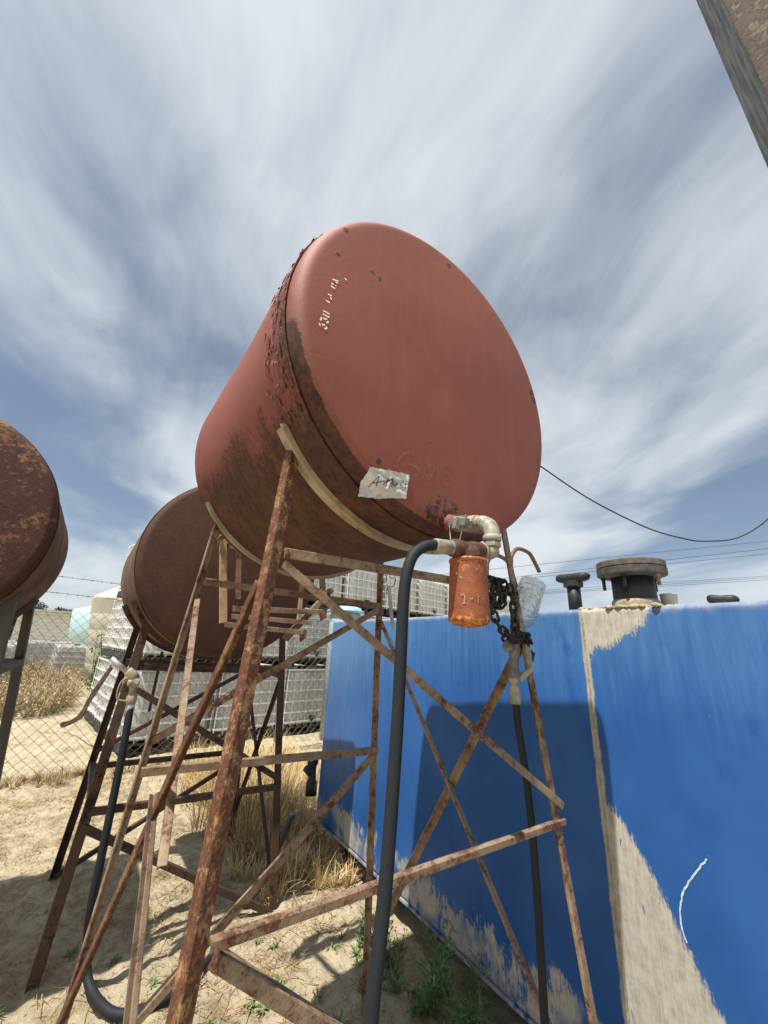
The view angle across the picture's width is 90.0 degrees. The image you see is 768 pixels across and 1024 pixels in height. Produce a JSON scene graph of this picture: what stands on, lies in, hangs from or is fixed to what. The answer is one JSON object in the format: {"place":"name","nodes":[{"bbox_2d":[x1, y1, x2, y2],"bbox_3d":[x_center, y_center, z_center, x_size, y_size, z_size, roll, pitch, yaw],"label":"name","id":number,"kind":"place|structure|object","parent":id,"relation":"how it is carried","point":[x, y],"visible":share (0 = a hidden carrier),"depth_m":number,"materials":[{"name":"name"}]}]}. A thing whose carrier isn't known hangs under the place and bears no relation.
{"place":"outdoors","nodes":[
{"label":"outdoors","id":0,"kind":"place"},
{"bbox_2d":[9,609,71,640],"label":"shed","id":1,"kind":"structure","parent":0,"point":[41,626],"depth_m":35.52,"materials":[{"name":"white"}]},
{"bbox_2d":[0,663,527,1023],"bbox_3d":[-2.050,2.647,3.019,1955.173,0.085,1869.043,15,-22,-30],"label":"ground","id":2,"kind":"structure","parent":0,"point":[403,915],"depth_m":2.30,"materials":[{"name":"beige sand"}]},
{"bbox_2d":[0,644,14,683],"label":"caged tote","id":3,"kind":"object","parent":2,"relation":"on","point":[8,649],"visible":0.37,"depth_m":10.34,"materials":[{"name":"plastic"}]},
{"bbox_2d":[1,643,16,677],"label":"caged tote","id":4,"kind":"object","parent":2,"relation":"on","point":[13,653],"visible":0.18,"depth_m":11.51,"materials":[{"name":"plastic"}]},
{"bbox_2d":[0,590,39,780],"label":"tank stand","id":5,"kind":"object","parent":2,"relation":"on","point":[8,616],"visible":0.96,"depth_m":2.44,"materials":[{"name":"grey metal"}]},
{"bbox_2d":[0,419,67,612],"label":"fuel tank","id":6,"kind":"object","parent":5,"relation":"on","point":[33,541],"visible":0.91,"depth_m":1.99,"materials":[{"name":"metal"}]},
{"bbox_2d":[9,640,40,664],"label":"caged tote","id":7,"kind":"object","parent":2,"relation":"on","point":[31,644],"visible":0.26,"depth_m":14.38,"materials":[{"name":"plastic"}]},
{"bbox_2d":[35,601,48,609],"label":"tree","id":8,"kind":"object","parent":2,"relation":"on","point":[39,605],"visible":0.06,"depth_m":66.63,"materials":[{"name":"green plant"}]},
{"bbox_2d":[0,655,90,718],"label":"dry brush","id":9,"kind":"object","parent":2,"relation":"on","point":[74,680],"visible":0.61,"depth_m":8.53,"materials":[{"name":"beige plant"}]},
{"bbox_2d":[33,640,71,666],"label":"caged tote","id":10,"kind":"object","parent":2,"relation":"on","point":[44,645],"visible":0.36,"depth_m":15.34,"materials":[{"name":"plastic"}]},
{"bbox_2d":[55,607,72,611],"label":"tree","id":11,"kind":"object","parent":2,"relation":"on","point":[61,609],"visible":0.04,"depth_m":71.39,"materials":[{"name":"green plant"}]},
{"bbox_2d":[49,644,86,680],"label":"caged tote","id":12,"kind":"object","parent":2,"relation":"on","point":[67,654],"visible":0.39,"depth_m":12.70,"materials":[{"name":"plastic"}]},
{"bbox_2d":[62,940,81,957],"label":"weed","id":13,"kind":"object","parent":2,"relation":"on","point":[75,949],"visible":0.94,"depth_m":2.04,"materials":[{"name":"green plant"}]},
{"bbox_2d":[67,606,90,644],"bbox_3d":[-17.258,7.426,24.034,4.100,3.220,4.100,15,-22,-30],"label":"poly tank","id":14,"kind":"object","parent":2,"relation":"on","point":[83,611],"visible":0.09,"depth_m":22.34,"materials":[{"name":"white plastic"}]},
{"bbox_2d":[60,665,112,727],"bbox_3d":[-4.576,2.860,5.886,1.860,1.075,0.109,-14,-26,41],"label":"scrap strip","id":15,"kind":"object","parent":2,"relation":"on","point":[86,704],"visible":0.91,"depth_m":5.61,"materials":[{"name":"brown metal"}]},
{"bbox_2d":[81,625,107,692],"bbox_3d":[-7.748,3.964,10.478,0.598,1.819,0.335,15,-22,-30],"label":"tall weed","id":16,"kind":"object","parent":2,"relation":"on","point":[93,672],"visible":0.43,"depth_m":10.39,"materials":[{"name":"plant"}]},
{"bbox_2d":[85,646,108,691],"bbox_3d":[-7.302,4.132,9.985,0.640,1.224,0.327,15,-22,-30],"label":"tall weed","id":17,"kind":"object","parent":2,"relation":"on","point":[99,652],"visible":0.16,"depth_m":9.91,"materials":[{"name":"green plant"}]},
{"bbox_2d":[83,586,120,685],"bbox_3d":[-8.277,3.992,13.489,3.600,3.680,3.600,15,-22,-30],"label":"poly tank","id":18,"kind":"object","parent":2,"relation":"on","point":[103,605],"visible":0.24,"depth_m":12.05,"materials":[{"name":"plastic"}]},
{"bbox_2d":[84,657,121,726],"bbox_3d":[-4.973,3.477,7.593,1.206,1.113,1.033,20,-26,-41],"label":"caged tote","id":19,"kind":"object","parent":2,"relation":"on","point":[92,708],"visible":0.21,"depth_m":7.16,"materials":[{"name":"plastic"}]},
{"bbox_2d":[101,598,124,657],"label":"caged tote","id":20,"kind":"object","parent":19,"relation":"on","point":[118,609],"visible":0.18,"depth_m":7.55,"materials":[{"name":"plastic"}]},
{"bbox_2d":[116,543,135,597],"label":"caged tote","id":21,"kind":"object","parent":20,"relation":"on","point":[119,588],"visible":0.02,"depth_m":8.15,"materials":[{"name":"plastic"}]},
{"bbox_2d":[93,661,121,738],"bbox_3d":[-4.214,3.253,6.830,1.033,1.113,1.206,-15,-26,42],"label":"caged tote","id":22,"kind":"object","parent":2,"relation":"on","point":[106,697],"visible":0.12,"depth_m":6.55,"materials":[{"name":"plastic"}]},
{"bbox_2d":[112,612,158,659],"bbox_3d":[-4.159,2.181,7.202,1.033,1.113,1.206,-15,-26,42],"label":"caged tote","id":23,"kind":"object","parent":22,"relation":"on","point":[125,637],"visible":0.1,"depth_m":6.80,"materials":[{"name":"plastic"}]},
{"bbox_2d":[105,954,121,966],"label":"weed","id":24,"kind":"object","parent":2,"relation":"on","point":[115,959],"visible":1,"depth_m":1.98,"materials":[{"name":"green plant"}]},
{"bbox_2d":[82,702,212,1021],"bbox_3d":[-1.109,1.676,1.998,0.692,1.234,0.284,11,-21,-23],"label":"fuel hose","id":25,"kind":"object","parent":2,"relation":"on","point":[102,1006],"visible":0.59,"depth_m":1.88,"materials":[{"name":"black rubber"}]},
{"bbox_2d":[109,656,141,703],"bbox_3d":[-1.440,0.927,2.122,0.180,0.240,0.067,15,-22,-30],"label":"fuel nozzle","id":26,"kind":"object","parent":25,"relation":"on","point":[131,674],"visible":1,"depth_m":2.12,"materials":[{"name":"metal"}]},
{"bbox_2d":[24,600,285,993],"bbox_3d":[-1.433,1.670,2.805,1.253,1.851,1.104,15,-22,-30],"label":"tank stand","id":27,"kind":"object","parent":2,"relation":"on","point":[93,778],"visible":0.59,"depth_m":2.53,"materials":[{"name":"brown metal"}]},
{"bbox_2d":[121,487,313,657],"bbox_3d":[-1.358,0.458,3.142,1.233,1.320,1.210,16,-23,-34],"label":"fuel tank","id":28,"kind":"object","parent":27,"relation":"on","point":[162,565],"visible":0.48,"depth_m":2.49,"materials":[{"name":"metal"}]},
{"bbox_2d":[149,974,162,987],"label":"weed","id":29,"kind":"object","parent":2,"relation":"on","point":[153,983],"visible":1,"depth_m":1.87,"materials":[{"name":"green plant"}]},
{"bbox_2d":[105,665,216,754],"bbox_3d":[-3.497,3.041,6.112,1.206,1.113,1.033,20,-26,-41],"label":"caged tote","id":30,"kind":"object","parent":2,"relation":"on","point":[164,742],"visible":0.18,"depth_m":5.69,"materials":[{"name":"plastic"}]},
{"bbox_2d":[130,627,217,661],"bbox_3d":[-3.418,1.965,6.465,1.206,1.113,1.033,20,-26,-41],"label":"caged tote","id":31,"kind":"object","parent":30,"relation":"on","point":[151,655],"visible":0.04,"depth_m":5.77,"materials":[{"name":"plastic"}]},
{"bbox_2d":[0,576,353,785],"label":"chain link fence","id":32,"kind":"object","parent":2,"relation":"on","point":[286,649],"visible":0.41,"depth_m":4.80,"materials":[{"name":"metal"}]},
{"bbox_2d":[0,724,365,904],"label":"dry grass","id":33,"kind":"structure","parent":2,"relation":"on","point":[302,872],"depth_m":3.31,"materials":[{"name":"plant"}]},
{"bbox_2d":[198,1019,213,1023],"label":"weed","id":34,"kind":"object","parent":2,"relation":"on","point":[209,1021],"visible":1,"depth_m":1.69,"materials":[{"name":"green plant"}]},
{"bbox_2d":[0,762,465,1023],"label":"sand clods","id":35,"kind":"object","parent":2,"relation":"on","point":[237,948],"visible":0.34,"depth_m":2.25,"materials":[{"name":"beige sand"}]},
{"bbox_2d":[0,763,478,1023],"bbox_3d":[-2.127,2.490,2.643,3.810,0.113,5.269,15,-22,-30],"label":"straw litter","id":36,"kind":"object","parent":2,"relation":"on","point":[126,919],"visible":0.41,"depth_m":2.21,"materials":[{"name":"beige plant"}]},
{"bbox_2d":[205,669,286,743],"bbox_3d":[-2.595,3.364,6.910,1.206,1.113,1.033,20,-25,-40],"label":"caged tote","id":37,"kind":"object","parent":2,"relation":"on","point":[263,692],"visible":0.3,"depth_m":6.56,"materials":[{"name":"plastic"}]},
{"bbox_2d":[228,639,289,666],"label":"caged tote","id":38,"kind":"object","parent":37,"relation":"on","point":[269,654],"visible":0.09,"depth_m":7.01,"materials":[{"name":"plastic"}]},
{"bbox_2d":[240,998,255,1016],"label":"weed","id":39,"kind":"object","parent":2,"relation":"on","point":[248,1006],"visible":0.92,"depth_m":1.79,"materials":[{"name":"green plant"}]},
{"bbox_2d":[255,1003,268,1014],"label":"weed","id":40,"kind":"object","parent":2,"relation":"on","point":[264,1007],"visible":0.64,"depth_m":1.77,"materials":[{"name":"green plant"}]},
{"bbox_2d":[266,941,279,951],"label":"weed","id":41,"kind":"object","parent":2,"relation":"on","point":[275,947],"visible":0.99,"depth_m":2.12,"materials":[{"name":"green plant"}]},
{"bbox_2d":[252,810,295,898],"bbox_3d":[-0.760,2.260,2.522,0.302,0.508,0.089,6,-19,-10],"label":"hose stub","id":42,"kind":"object","parent":2,"relation":"on","point":[287,825],"visible":0.52,"depth_m":2.57,"materials":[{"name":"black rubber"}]},
{"bbox_2d":[276,973,286,984],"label":"weed","id":43,"kind":"object","parent":2,"relation":"on","point":[278,977],"visible":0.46,"depth_m":1.91,"materials":[{"name":"green plant"}]},
{"bbox_2d":[273,666,324,735],"bbox_3d":[-1.706,3.677,7.683,1.206,1.113,1.033,20,-26,-41],"label":"caged tote","id":44,"kind":"object","parent":2,"relation":"on","point":[309,703],"visible":0.47,"depth_m":7.23,"materials":[{"name":"plastic"}]},
{"bbox_2d":[287,608,330,666],"bbox_3d":[-1.665,2.606,8.056,1.206,1.113,1.033,20,-25,-40],"label":"caged tote","id":45,"kind":"object","parent":44,"relation":"on","point":[318,625],"visible":0.27,"depth_m":7.66,"materials":[{"name":"plastic"}]},
{"bbox_2d":[305,574,346,609],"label":"caged tote","id":46,"kind":"object","parent":45,"relation":"on","point":[335,584],"visible":0.09,"depth_m":8.29,"materials":[{"name":"plastic"}]},
{"bbox_2d":[312,986,325,1004],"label":"weed","id":47,"kind":"object","parent":2,"relation":"on","point":[317,996],"visible":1,"depth_m":1.84,"materials":[{"name":"green plant"}]},
{"bbox_2d":[56,423,597,1023],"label":"tank stand","id":48,"kind":"object","parent":2,"relation":"on","point":[226,965],"visible":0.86,"depth_m":1.07,"materials":[{"name":"brown metal"}]},
{"bbox_2d":[195,222,541,575],"bbox_3d":[-0.116,-0.369,1.724,1.129,1.212,1.186,16,-23,-34],"label":"fuel tank","id":49,"kind":"object","parent":48,"relation":"on","point":[380,346],"visible":0.89,"depth_m":1.17,"materials":[{"name":"red metal"}]},
{"bbox_2d":[216,534,333,641],"bbox_3d":[-0.553,0.421,2.144,0.759,0.574,0.392,15,-22,-30],"label":"step bracket","id":50,"kind":"object","parent":49,"relation":"attached to","point":[299,621],"visible":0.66,"depth_m":2.19,"materials":[{"name":"metal"}]},
{"bbox_2d":[358,467,409,498],"bbox_3d":[0.004,-0.071,1.005,0.136,0.091,0.044,16,-23,-34],"label":"tape label","id":51,"kind":"object","parent":49,"relation":"attached to","point":[375,483],"visible":1,"depth_m":0.99,"materials":[{"name":"silver metal"}]},
{"bbox_2d":[448,515,501,559],"bbox_3d":[0.212,0.061,1.005,0.098,0.146,0.186,15,-22,-30],"label":"outlet valve","id":52,"kind":"object","parent":49,"relation":"attached to","point":[489,528],"visible":0.84,"depth_m":0.96,"materials":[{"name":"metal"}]},
{"bbox_2d":[448,539,490,627],"bbox_3d":[0.192,0.161,0.884,0.109,0.203,0.094,15,-22,-30],"label":"fuel filter","id":53,"kind":"object","parent":52,"relation":"attached to","point":[468,606],"visible":0.98,"depth_m":0.85,"materials":[{"name":"metal"}]},
{"bbox_2d":[362,538,548,1023],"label":"fuel hose","id":54,"kind":"object","parent":53,"relation":"attached to","point":[371,1012],"visible":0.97,"depth_m":0.72,"materials":[{"name":"black rubber"}]},
{"bbox_2d":[386,575,395,628],"bbox_3d":[0.040,0.518,2.299,0.076,0.352,0.025,15,-22,-30],"label":"dipstick","id":55,"kind":"object","parent":48,"relation":"hanging from","point":[390,605],"visible":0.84,"depth_m":2.30,"materials":[{"name":"white paint"}]},
{"bbox_2d":[487,575,532,648],"bbox_3d":[0.437,0.365,1.408,0.220,0.257,0.114,12,-21,-23],"label":"chain","id":56,"kind":"object","parent":48,"relation":"attached to","point":[494,604],"visible":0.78,"depth_m":1.37,"materials":[{"name":"black metal"}]},
{"bbox_2d":[530,645,534,661],"bbox_3d":[0.529,0.508,1.397,0.046,0.068,0.014,15,-22,-30],"label":"padlock","id":57,"kind":"object","parent":56,"relation":"hanging from","point":[532,654],"visible":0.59,"depth_m":1.39,"materials":[{"name":"black paint"}]},
{"bbox_2d":[502,623,532,681],"bbox_3d":[0.476,0.477,1.389,0.098,0.249,0.064,15,-22,-30],"label":"fuel nozzle","id":58,"kind":"object","parent":48,"relation":"attached to","point":[512,650],"visible":0.71,"depth_m":1.36,"materials":[{"name":"beige metal"}]},
{"bbox_2d":[510,576,545,632],"bbox_3d":[0.543,0.354,1.455,0.166,0.221,0.099,15,-22,-30],"label":"plastic bottle","id":59,"kind":"object","parent":58,"relation":"attached to","point":[530,594],"visible":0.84,"depth_m":1.42,"materials":[{"name":"clear plastic"}]},
{"bbox_2d":[509,547,540,600],"bbox_3d":[1.181,0.614,3.192,0.413,0.645,0.033,15,-22,-30],"label":"bent pipe","id":60,"kind":"object","parent":48,"relation":"attached to","point":[524,550],"visible":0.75,"depth_m":3.30,"materials":[{"name":"metal"}]},
{"bbox_2d":[326,939,340,952],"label":"weed","id":61,"kind":"object","parent":2,"relation":"on","point":[335,949],"visible":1,"depth_m":2.13,"materials":[{"name":"green plant"}]},
{"bbox_2d":[319,606,363,739],"bbox_3d":[-0.794,2.942,7.187,0.720,2.270,0.720,15,-22,-30],"label":"slim tank","id":62,"kind":"object","parent":2,"relation":"on","point":[356,613],"visible":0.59,"depth_m":7.16,"materials":[{"name":"white metal"}]},
{"bbox_2d":[332,1009,353,1023],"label":"weed","id":63,"kind":"object","parent":2,"relation":"on","point":[341,1015],"visible":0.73,"depth_m":1.74,"materials":[{"name":"green plant"}]},
{"bbox_2d":[348,942,362,959],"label":"weed","id":64,"kind":"object","parent":2,"relation":"on","point":[354,948],"visible":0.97,"depth_m":2.10,"materials":[{"name":"green plant"}]},
{"bbox_2d":[352,959,362,965],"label":"weed","id":65,"kind":"object","parent":2,"relation":"on","point":[361,961],"visible":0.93,"depth_m":2.04,"materials":[{"name":"green plant"}]},
{"bbox_2d":[355,906,373,948],"bbox_3d":[-0.105,2.360,2.196,0.141,0.202,0.110,15,-22,-30],"label":"weed","id":66,"kind":"object","parent":2,"relation":"on","point":[361,933],"visible":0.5,"depth_m":2.18,"materials":[{"name":"green plant"}]},
{"bbox_2d":[385,920,393,956],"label":"weed","id":67,"kind":"object","parent":2,"relation":"on","point":[389,934],"visible":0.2,"depth_m":2.13,"materials":[{"name":"green plant"}]},
{"bbox_2d":[386,940,393,962],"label":"weed","id":68,"kind":"object","parent":2,"relation":"on","point":[389,949],"visible":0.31,"depth_m":2.12,"materials":[{"name":"green plant"}]},
{"bbox_2d":[384,954,401,968],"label":"weed","id":69,"kind":"object","parent":2,"relation":"on","point":[388,963],"visible":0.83,"depth_m":2.05,"materials":[{"name":"green plant"}]},
{"bbox_2d":[383,963,402,983],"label":"weed","id":70,"kind":"object","parent":2,"relation":"on","point":[390,974],"visible":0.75,"depth_m":1.98,"materials":[{"name":"green plant"}]},
{"bbox_2d":[384,948,403,972],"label":"weed","id":71,"kind":"object","parent":2,"relation":"on","point":[390,955],"visible":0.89,"depth_m":2.07,"materials":[{"name":"green plant"}]},
{"bbox_2d":[393,963,403,977],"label":"weed","id":72,"kind":"object","parent":2,"relation":"on","point":[402,970],"visible":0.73,"depth_m":2.00,"materials":[{"name":"green plant"}]},
{"bbox_2d":[386,971,412,995],"bbox_3d":[0.080,2.328,1.905,0.137,0.054,0.117,15,-22,-30],"label":"weed","id":73,"kind":"object","parent":2,"relation":"on","point":[398,984],"visible":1,"depth_m":1.90,"materials":[{"name":"green plant"}]},
{"bbox_2d":[392,925,408,954],"bbox_3d":[0.087,2.408,2.166,0.109,0.133,0.081,3,-19,-1],"label":"weed","id":74,"kind":"object","parent":2,"relation":"on","point":[395,930],"visible":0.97,"depth_m":2.17,"materials":[{"name":"green plant"}]},
{"bbox_2d":[402,558,410,617],"bbox_3d":[0.340,2.292,6.566,0.190,3.401,0.166,15,-22,-30],"label":"wooden post","id":75,"kind":"object","parent":2,"relation":"on","point":[403,559],"depth_m":6.78,"materials":[{"name":"brown wood"}]},
{"bbox_2d":[404,980,422,1000],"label":"weed","id":76,"kind":"object","parent":2,"relation":"on","point":[415,993],"visible":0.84,"depth_m":1.88,"materials":[{"name":"green plant"}]},
{"bbox_2d":[409,1000,421,1017],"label":"weed","id":77,"kind":"object","parent":2,"relation":"on","point":[417,1009],"visible":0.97,"depth_m":1.80,"materials":[{"name":"green plant"}]},
{"bbox_2d":[405,996,426,1016],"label":"weed","id":78,"kind":"object","parent":2,"relation":"on","point":[414,1006],"visible":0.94,"depth_m":1.82,"materials":[{"name":"green plant"}]},
{"bbox_2d":[415,1000,442,1018],"bbox_3d":[0.206,2.328,1.788,0.104,0.038,0.098,11,-21,-23],"label":"weed","id":79,"kind":"object","parent":2,"relation":"on","point":[425,1009],"visible":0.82,"depth_m":1.79,"materials":[{"name":"green plant"}]},
{"bbox_2d":[414,918,457,1019],"bbox_3d":[0.238,2.160,1.810,0.222,0.367,0.318,-1,-20,12],"label":"weed","id":80,"kind":"object","parent":2,"relation":"on","point":[432,981],"visible":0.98,"depth_m":1.80,"materials":[{"name":"green plant"}]},
{"bbox_2d":[437,960,454,995],"bbox_3d":[0.307,2.312,1.923,0.098,0.145,0.087,-5,-21,21],"label":"weed","id":81,"kind":"object","parent":2,"relation":"on","point":[450,976],"visible":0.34,"depth_m":1.91,"materials":[{"name":"green plant"}]},
{"bbox_2d":[440,981,469,1023],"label":"weed","id":82,"kind":"object","parent":2,"relation":"on","point":[456,1018],"visible":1,"depth_m":1.64,"materials":[{"name":"green plant"}]},
{"bbox_2d":[435,949,491,1023],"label":"weed","id":83,"kind":"object","parent":2,"relation":"on","point":[472,1011],"visible":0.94,"depth_m":1.72,"materials":[{"name":"green plant"}]},
{"bbox_2d":[481,1009,492,1023],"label":"weed","id":84,"kind":"object","parent":2,"relation":"on","point":[488,1017],"visible":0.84,"depth_m":1.70,"materials":[{"name":"green plant"}]},
{"bbox_2d":[317,557,767,1023],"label":"blue tank","id":85,"kind":"object","parent":2,"relation":"on","point":[654,712],"visible":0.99,"depth_m":1.57,"materials":[{"name":"metal"}]},
{"bbox_2d":[303,760,317,796],"bbox_3d":[-0.665,2.397,3.501,0.146,0.311,0.114,-14,-25,39],"label":"valve fitting","id":86,"kind":"object","parent":85,"relation":"attached to","point":[309,769],"visible":0.84,"depth_m":3.47,"materials":[{"name":"black paint"}]},
{"bbox_2d":[486,554,517,586],"bbox_3d":[0.934,0.587,2.967,0.451,0.526,0.033,15,-22,-30],"label":"bent pipe","id":87,"kind":"object","parent":85,"relation":"on","point":[500,556],"visible":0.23,"depth_m":3.00,"materials":[{"name":"metal"}]},
{"bbox_2d":[659,593,677,604],"bbox_3d":[1.369,0.440,1.840,0.076,0.092,0.076,15,-22,-30],"label":"paper cup","id":88,"kind":"object","parent":85,"relation":"on","point":[668,598],"visible":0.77,"depth_m":1.82,"materials":[{"name":"white paper"}]},
{"bbox_2d":[696,0,767,167],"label":"tall post","id":89,"kind":"object","parent":2,"relation":"on","point":[747,21],"depth_m":1.24,"materials":[{"name":"grey wood"}]},
{"bbox_2d":[0,0,767,610],"label":"sky","id":90,"kind":"structure","parent":0,"point":[597,170],"materials":[{"name":"blue"}]},
{"bbox_2d":[447,541,766,573],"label":"power line","id":91,"kind":"object","parent":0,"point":[635,554],"visible":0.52,"depth_m":59.98,"materials":[{"name":"grey metal"}]},
{"bbox_2d":[504,548,767,578],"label":"power line","id":92,"kind":"object","parent":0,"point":[670,559],"visible":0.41,"depth_m":59.98,"materials":[{"name":"grey metal"}]},
{"bbox_2d":[544,580,757,593],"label":"power line","id":93,"kind":"object","parent":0,"point":[660,586],"visible":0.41,"depth_m":59.97,"materials":[{"name":"grey metal"}]},
{"bbox_2d":[541,554,762,576],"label":"power line","id":94,"kind":"object","parent":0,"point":[680,562],"visible":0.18,"depth_m":59.97,"materials":[{"name":"grey metal"}]},
{"bbox_2d":[541,466,767,541],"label":"slack cable","id":95,"kind":"object","parent":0,"point":[647,527],"visible":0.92,"depth_m":5.99,"materials":[{"name":"black rubber"}]},
{"bbox_2d":[554,578,757,591],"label":"power line","id":96,"kind":"object","parent":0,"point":[676,583],"visible":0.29,"depth_m":59.99,"materials":[{"name":"grey metal"}]},
{"bbox_2d":[553,576,761,589],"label":"power line","id":97,"kind":"object","parent":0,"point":[679,581],"visible":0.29,"depth_m":59.98,"materials":[{"name":"grey metal"}]},
{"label":"caged tote","id":98,"kind":"object","parent":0,"visible":0},
{"bbox_2d":[339,570,386,614],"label":"caged tote","id":99,"kind":"object","parent":98,"relation":"on","point":[360,584],"visible":0.23,"depth_m":8.78,"materials":[{"name":"plastic"}]},
{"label":"caged tote","id":100,"kind":"object","parent":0,"visible":0},
{"bbox_2d":[375,574,419,617],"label":"caged tote","id":101,"kind":"object","parent":100,"relation":"on","point":[395,589],"visible":0.22,"depth_m":9.54,"materials":[{"name":"plastic"}]},
{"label":"caged tote","id":102,"kind":"object","parent":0,"visible":0},
{"bbox_2d":[415,579,447,616],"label":"caged tote","id":103,"kind":"object","parent":102,"relation":"on","point":[430,599],"visible":0.53,"depth_m":10.43,"materials":[{"name":"plastic"}]},
{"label":"caged tote","id":104,"kind":"object","parent":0,"visible":0},
{"bbox_2d":[444,584,448,614],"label":"caged tote","id":105,"kind":"object","parent":104,"relation":"on","point":[446,587],"visible":0.1,"depth_m":11.03,"materials":[{"name":"plastic"}]},
{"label":"caged tote","id":106,"kind":"object","parent":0,"visible":0},
{"bbox_2d":[496,596,509,612],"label":"caged tote","id":107,"kind":"object","parent":106,"relation":"on","point":[505,609],"visible":0.06,"depth_m":13.04,"materials":[{"name":"plastic"}]}
]}

